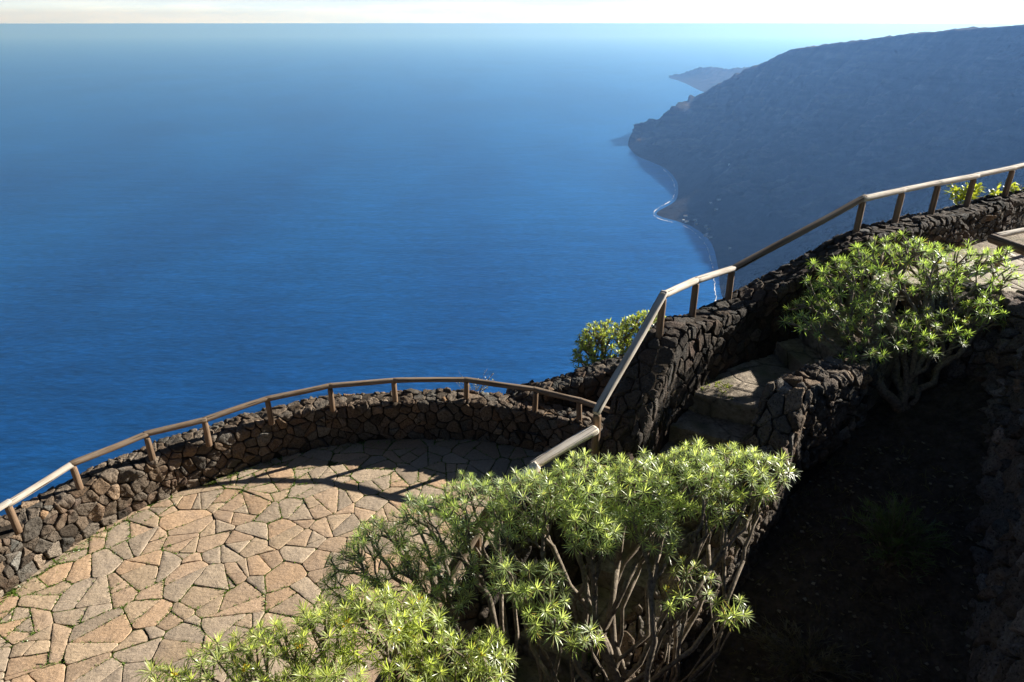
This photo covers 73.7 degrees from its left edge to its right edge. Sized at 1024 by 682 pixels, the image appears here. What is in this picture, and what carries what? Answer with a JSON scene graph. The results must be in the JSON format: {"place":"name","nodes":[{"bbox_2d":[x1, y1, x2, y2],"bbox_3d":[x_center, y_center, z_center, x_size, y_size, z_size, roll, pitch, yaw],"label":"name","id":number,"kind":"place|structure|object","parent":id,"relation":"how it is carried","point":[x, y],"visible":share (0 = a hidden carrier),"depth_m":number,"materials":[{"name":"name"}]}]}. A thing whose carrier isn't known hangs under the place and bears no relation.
{"place":"outdoors","nodes":[
{"label":"outdoors","id":0,"kind":"place"},
{"bbox_2d":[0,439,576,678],"bbox_3d":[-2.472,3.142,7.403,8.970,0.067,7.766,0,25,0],"label":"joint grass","id":1,"kind":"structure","parent":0,"point":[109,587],"depth_m":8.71,"materials":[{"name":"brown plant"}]},
{"bbox_2d":[1,440,576,681],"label":"terrace ground","id":2,"kind":"structure","parent":0,"point":[230,532],"depth_m":8.38,"materials":[{"name":"brown stone"}]},
{"bbox_2d":[0,387,604,597],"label":"terrace wall","id":3,"kind":"structure","parent":2,"relation":"on","point":[58,520],"depth_m":10.03,"materials":[{"name":"stone"}]},
{"bbox_2d":[0,377,609,533],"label":"wooden railing","id":4,"kind":"object","parent":3,"relation":"on","point":[8,504],"visible":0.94,"depth_m":9.74,"materials":[{"name":"wood"}]},
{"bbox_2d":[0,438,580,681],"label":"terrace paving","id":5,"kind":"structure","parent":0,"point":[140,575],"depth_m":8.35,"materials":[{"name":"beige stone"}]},
{"bbox_2d":[0,23,1022,515],"bbox_3d":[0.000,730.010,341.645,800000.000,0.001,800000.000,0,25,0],"label":"sea","id":6,"kind":"structure","parent":0,"point":[200,219],"depth_m":3248.91,"materials":[{"name":"liquid"}]},
{"bbox_2d":[654,169,716,300],"bbox_3d":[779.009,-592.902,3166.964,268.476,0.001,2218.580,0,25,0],"label":"surf","id":7,"kind":"structure","parent":6,"relation":"on","point":[695,233],"depth_m":2884.18,"materials":[{"name":"liquid"}]},
{"bbox_2d":[0,0,1023,23],"label":"sky","id":8,"kind":"structure","parent":0,"point":[11,11],"materials":[{"name":"white"}]},
{"bbox_2d":[512,411,609,438],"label":"planter soil","id":9,"kind":"structure","parent":0,"point":[604,414],"depth_m":10.45,"materials":[{"name":"brown soil"}]},
{"bbox_2d":[669,66,749,91],"bbox_3d":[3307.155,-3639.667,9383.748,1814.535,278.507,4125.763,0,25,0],"label":"headland","id":10,"kind":"structure","parent":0,"point":[704,79],"depth_m":9864.12,"materials":[{"name":"blue stone"}]},
{"bbox_2d":[628,24,1023,297],"bbox_3d":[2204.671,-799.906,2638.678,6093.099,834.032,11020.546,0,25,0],"label":"cliffs","id":11,"kind":"structure","parent":0,"point":[796,139],"depth_m":3246.59,"materials":[{"name":"stone"}]},
{"bbox_2d":[674,375,992,681],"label":"pit ground","id":12,"kind":"structure","parent":0,"point":[945,418],"depth_m":5.09,"materials":[{"name":"soil"}]},
{"bbox_2d":[130,579,436,681],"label":"spurge bush","id":13,"kind":"object","parent":12,"relation":"on","point":[325,672],"visible":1,"depth_m":3.71,"materials":[{"name":"green plant"}]},
{"bbox_2d":[315,468,518,681],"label":"spurge bush","id":14,"kind":"object","parent":12,"relation":"on","point":[410,570],"visible":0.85,"depth_m":4.57,"materials":[{"name":"green plant"}]},
{"bbox_2d":[374,601,519,681],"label":"spurge bush","id":15,"kind":"object","parent":12,"relation":"on","point":[437,671],"visible":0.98,"depth_m":3.75,"materials":[{"name":"green plant"}]},
{"bbox_2d":[480,547,609,681],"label":"spurge bush","id":16,"kind":"object","parent":12,"relation":"on","point":[535,645],"visible":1,"depth_m":4.05,"materials":[{"name":"green plant"}]},
{"bbox_2d":[483,437,800,681],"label":"spurge bush","id":17,"kind":"object","parent":12,"relation":"on","point":[609,506],"visible":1,"depth_m":4.43,"materials":[{"name":"green plant"}]},
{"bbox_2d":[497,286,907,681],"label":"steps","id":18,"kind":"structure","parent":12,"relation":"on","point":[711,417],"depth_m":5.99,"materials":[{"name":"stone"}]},
{"bbox_2d":[701,379,736,399],"bbox_3d":[1.864,0.417,6.219,0.426,0.039,0.304,16,29,30],"label":"step moss","id":19,"kind":"object","parent":18,"relation":"on","point":[719,382],"visible":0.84,"depth_m":6.23,"materials":[{"name":"green plant"}]},
{"bbox_2d":[654,555,754,681],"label":"spurge bush","id":20,"kind":"object","parent":12,"relation":"on","point":[668,606],"visible":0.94,"depth_m":4.35,"materials":[{"name":"green plant"}]},
{"bbox_2d":[575,308,896,681],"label":"stair wall","id":21,"kind":"structure","parent":12,"relation":"on","point":[809,418],"depth_m":5.33,"materials":[{"name":"stone"}]},
{"bbox_2d":[577,642,591,661],"bbox_3d":[0.701,2.306,4.909,0.480,0.326,0.256,0,25,0],"label":"leafy plant","id":22,"kind":"object","parent":21,"relation":"on","point":[589,657],"visible":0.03,"depth_m":4.94,"materials":[{"name":"green plant"}]},
{"bbox_2d":[740,614,873,681],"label":"dry shrub","id":23,"kind":"object","parent":12,"relation":"on","point":[810,667],"visible":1,"depth_m":4.53,"materials":[{"name":"brown plant"}]},
{"bbox_2d":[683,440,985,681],"bbox_3d":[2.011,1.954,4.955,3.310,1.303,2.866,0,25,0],"label":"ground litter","id":24,"kind":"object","parent":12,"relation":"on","point":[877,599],"visible":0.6,"depth_m":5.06,"materials":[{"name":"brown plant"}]},
{"bbox_2d":[840,489,958,583],"bbox_3d":[2.744,1.364,4.846,0.748,0.615,0.804,0,25,0],"label":"dark shrub","id":25,"kind":"object","parent":12,"relation":"on","point":[895,548],"visible":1,"depth_m":4.81,"materials":[{"name":"green plant"}]},
{"bbox_2d":[779,229,1023,412],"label":"spurge bush","id":26,"kind":"object","parent":12,"relation":"on","point":[909,389],"visible":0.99,"depth_m":6.13,"materials":[{"name":"green plant"}]},
{"bbox_2d":[877,279,1023,681],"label":"retaining wall","id":27,"kind":"structure","parent":12,"relation":"on","point":[992,358],"depth_m":5.03,"materials":[{"name":"stone"}]},
{"bbox_2d":[874,233,1023,299],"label":"platform ground","id":28,"kind":"structure","parent":0,"point":[1019,238],"depth_m":7.72,"materials":[{"name":"stone"}]},
{"bbox_2d":[401,188,1023,681],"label":"parapet wall","id":29,"kind":"structure","parent":28,"relation":"on","point":[675,368],"depth_m":6.13,"materials":[{"name":"stone"}]},
{"bbox_2d":[374,425,598,681],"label":"wooden railing","id":30,"kind":"object","parent":29,"relation":"on","point":[568,444],"visible":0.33,"depth_m":4.98,"materials":[{"name":"wood"}]},
{"bbox_2d":[591,163,1023,455],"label":"wooden railing","id":31,"kind":"object","parent":29,"relation":"on","point":[659,306],"visible":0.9,"depth_m":6.55,"materials":[{"name":"wood"}]},
{"bbox_2d":[945,182,986,204],"bbox_3d":[5.768,-1.821,8.691,0.664,0.436,0.443,0,25,0],"label":"leafy plant","id":32,"kind":"object","parent":29,"relation":"on","point":[962,195],"visible":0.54,"depth_m":8.62,"materials":[{"name":"green plant"}]},
{"bbox_2d":[984,182,1023,196],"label":"leafy plant","id":33,"kind":"object","parent":29,"relation":"on","point":[996,192],"visible":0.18,"depth_m":8.76,"materials":[{"name":"green plant"}]},
{"bbox_2d":[892,254,1023,295],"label":"platform paving","id":34,"kind":"structure","parent":0,"point":[1018,260],"depth_m":6.90,"materials":[{"name":"beige stone"}]},
{"bbox_2d":[987,227,1023,269],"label":"wooden railing","id":35,"kind":"object","parent":34,"relation":"on","point":[999,240],"visible":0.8,"depth_m":6.96,"materials":[{"name":"wood"}]},
{"bbox_3d":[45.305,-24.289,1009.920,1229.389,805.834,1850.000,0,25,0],"label":"hillside","id":36,"kind":"structure","parent":0,"visible":0},
{"bbox_2d":[456,370,494,392],"bbox_3d":[-0.596,0.713,10.977,0.642,0.506,0.265,0,25,0],"label":"dry plant","id":37,"kind":"object","parent":36,"relation":"on","point":[479,384],"visible":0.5,"depth_m":10.97,"materials":[{"name":"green plant"}]},
{"bbox_2d":[506,356,633,411],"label":"planter wall","id":38,"kind":"structure","parent":36,"relation":"on","point":[590,382],"depth_m":10.66,"materials":[{"name":"stone"}]},
{"bbox_2d":[570,309,665,367],"bbox_3d":[1.869,0.500,11.747,1.925,2.161,1.075,-8,26,-16],"label":"spurge bush","id":39,"kind":"object","parent":36,"relation":"on","point":[621,335],"visible":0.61,"depth_m":11.30,"materials":[{"name":"green plant"}]}
]}

